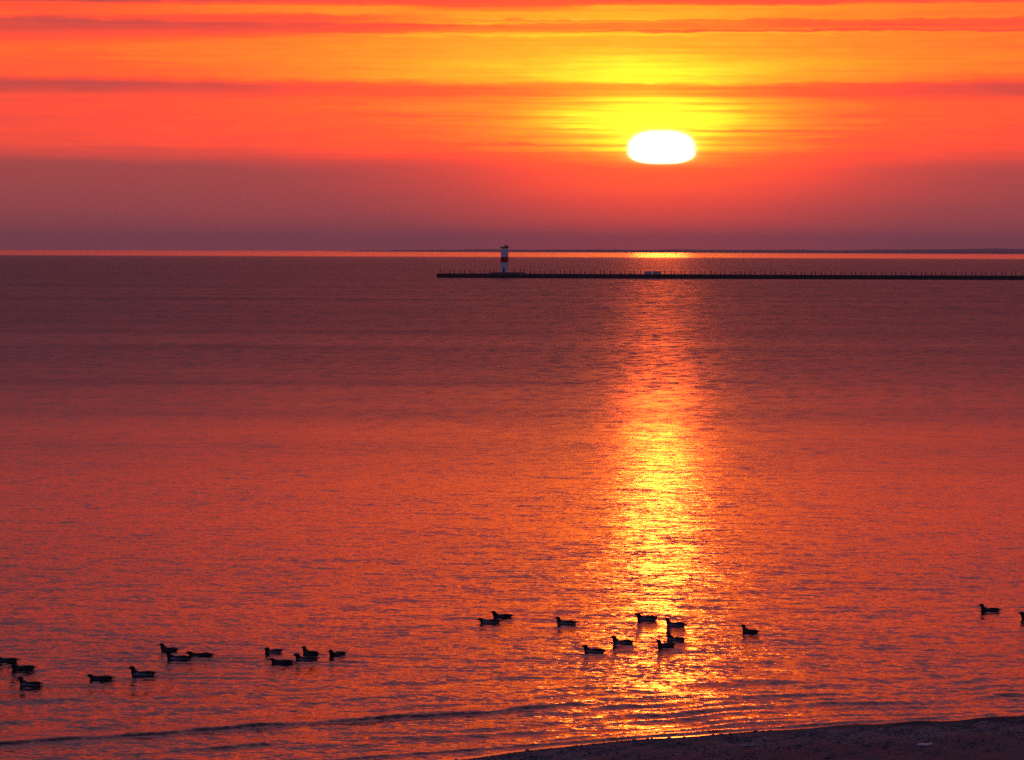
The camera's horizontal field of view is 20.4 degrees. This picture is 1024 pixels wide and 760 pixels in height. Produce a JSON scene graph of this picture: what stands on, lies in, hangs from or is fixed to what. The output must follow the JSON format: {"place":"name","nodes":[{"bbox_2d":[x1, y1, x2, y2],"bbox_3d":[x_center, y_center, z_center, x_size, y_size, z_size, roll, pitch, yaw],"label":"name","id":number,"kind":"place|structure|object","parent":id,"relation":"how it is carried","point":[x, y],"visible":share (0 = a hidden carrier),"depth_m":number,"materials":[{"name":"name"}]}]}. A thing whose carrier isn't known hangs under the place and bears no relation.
{"place":"outdoors","nodes":[
{"label":"outdoors","id":0,"kind":"place"},
{"bbox_2d":[0,249,1023,759],"bbox_3d":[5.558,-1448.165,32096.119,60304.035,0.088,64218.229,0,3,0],"label":"water","id":1,"kind":"structure","parent":0,"point":[394,475],"depth_m":103.31,"materials":[{"name":"orange liquid"}]},
{"bbox_2d":[0,657,19,661],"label":"duck","id":2,"kind":"object","parent":1,"relation":"on","point":[7,659],"visible":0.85,"depth_m":62.03},
{"bbox_2d":[9,661,35,669],"bbox_3d":[-10.501,6.145,60.964,0.674,0.255,0.203,0,3,-3],"label":"duck","id":3,"kind":"object","parent":1,"relation":"on","point":[14,666],"visible":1,"depth_m":60.90},
{"bbox_2d":[15,676,43,684],"bbox_3d":[-9.969,6.251,58.752,0.642,0.243,0.194,1,3,13],"label":"duck","id":4,"kind":"object","parent":1,"relation":"on","point":[22,681],"visible":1,"depth_m":58.72},
{"bbox_2d":[84,674,114,679],"bbox_3d":[-8.629,6.251,59.569,0.663,0.180,0.194,0,3,4],"label":"duck","id":5,"kind":"object","parent":1,"relation":"on","point":[104,677],"visible":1,"depth_m":59.51},
{"bbox_2d":[126,666,157,674],"bbox_3d":[-7.834,6.188,60.215,0.685,0.259,0.206,0,3,2],"label":"duck","id":6,"kind":"object","parent":1,"relation":"on","point":[134,671],"visible":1,"depth_m":60.17},
{"bbox_2d":[159,643,178,650],"bbox_3d":[-7.716,6.036,63.889,0.642,0.224,0.194,2,3,33],"label":"duck","id":7,"kind":"object","parent":1,"relation":"on","point":[164,648],"visible":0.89,"depth_m":63.84},
{"bbox_2d":[161,651,192,659],"bbox_3d":[-7.345,6.083,62.503,0.711,0.269,0.214,0,3,-4],"label":"duck","id":8,"kind":"object","parent":1,"relation":"on","point":[171,656],"visible":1,"depth_m":62.45},
{"bbox_2d":[183,651,214,655],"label":"duck","id":9,"kind":"object","parent":1,"relation":"on","point":[189,653],"visible":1,"depth_m":62.91},
{"bbox_2d":[263,647,283,653],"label":"duck","id":10,"kind":"object","parent":1,"relation":"on","point":[267,650],"visible":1,"depth_m":63.48},
{"bbox_2d":[268,658,295,662],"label":"duck","id":11,"kind":"object","parent":1,"relation":"on","point":[273,660],"visible":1,"depth_m":61.96},
{"bbox_2d":[291,653,319,659],"bbox_3d":[-4.529,6.112,62.455,0.654,0.228,0.197,0,3,0],"label":"duck","id":12,"kind":"object","parent":1,"relation":"on","point":[298,656],"visible":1,"depth_m":62.40},
{"bbox_2d":[301,646,318,653],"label":"duck","id":13,"kind":"object","parent":1,"relation":"on","point":[306,651],"visible":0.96,"depth_m":63.40},
{"bbox_2d":[328,649,345,655],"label":"duck","id":14,"kind":"object","parent":1,"relation":"on","point":[331,652],"visible":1,"depth_m":63.11},
{"bbox_2d":[477,618,501,622],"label":"duck","id":15,"kind":"object","parent":1,"relation":"on","point":[481,620],"visible":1,"depth_m":68.86},
{"bbox_2d":[490,611,513,616],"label":"duck","id":16,"kind":"object","parent":1,"relation":"on","point":[494,613],"visible":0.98,"depth_m":69.87},
{"bbox_2d":[553,617,577,623],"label":"duck","id":17,"kind":"object","parent":1,"relation":"on","point":[559,621],"visible":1,"depth_m":68.70},
{"bbox_2d":[580,645,605,651],"bbox_3d":[1.831,6.069,63.956,0.642,0.224,0.193,1,3,9],"label":"duck","id":18,"kind":"object","parent":1,"relation":"on","point":[586,648],"visible":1,"depth_m":63.90},
{"bbox_2d":[608,635,635,642],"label":"duck","id":19,"kind":"object","parent":1,"relation":"on","point":[614,637],"visible":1,"depth_m":65.32},
{"bbox_2d":[633,613,658,619],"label":"duck","id":20,"kind":"object","parent":1,"relation":"on","point":[640,616],"visible":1,"depth_m":69.58},
{"bbox_2d":[656,640,676,646],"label":"duck","id":21,"kind":"object","parent":1,"relation":"on","point":[667,644],"visible":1,"depth_m":64.76},
{"bbox_2d":[662,618,685,625],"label":"duck","id":22,"kind":"object","parent":1,"relation":"on","point":[668,622],"visible":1,"depth_m":68.50},
{"bbox_2d":[664,632,685,640],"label":"duck","id":23,"kind":"object","parent":1,"relation":"on","point":[669,637],"visible":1,"depth_m":65.89},
{"bbox_2d":[436,272,1023,279],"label":"pier","id":24,"kind":"structure","parent":1,"relation":"in","point":[717,276],"depth_m":945.25,"materials":[{"name":"stone"}]},
{"bbox_2d":[500,244,508,271],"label":"lighthouse","id":25,"kind":"object","parent":24,"relation":"on","point":[504,259],"visible":1,"depth_m":946.67,"materials":[{"name":"white paint"}]},
{"bbox_2d":[741,624,759,632],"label":"duck","id":26,"kind":"object","parent":1,"relation":"on","point":[744,629],"visible":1,"depth_m":67.29},
{"bbox_2d":[976,604,1001,610],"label":"duck","id":27,"kind":"object","parent":1,"relation":"on","point":[983,608],"visible":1,"depth_m":71.51},
{"bbox_2d":[0,0,1023,250],"label":"sky","id":28,"kind":"structure","parent":0,"point":[316,125],"materials":[{"name":"orange"}]},
{"bbox_2d":[362,248,1023,253],"bbox_3d":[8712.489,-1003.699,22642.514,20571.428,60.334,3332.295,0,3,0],"label":"hills","id":29,"kind":"structure","parent":0,"point":[966,251],"depth_m":21143.11,"materials":[{"name":"purple"}]},
{"bbox_2d":[442,716,1023,759],"bbox_3d":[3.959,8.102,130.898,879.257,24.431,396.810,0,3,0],"label":"beach","id":30,"kind":"structure","parent":0,"point":[1009,751],"depth_m":51.04,"materials":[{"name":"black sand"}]},
{"bbox_2d":[917,743,931,745],"bbox_3d":[7.395,6.527,50.913,0.291,0.061,0.078,-1,3,-20],"label":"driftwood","id":31,"kind":"object","parent":30,"relation":"on","point":[923,744],"visible":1,"depth_m":50.88,"materials":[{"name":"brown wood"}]}
]}

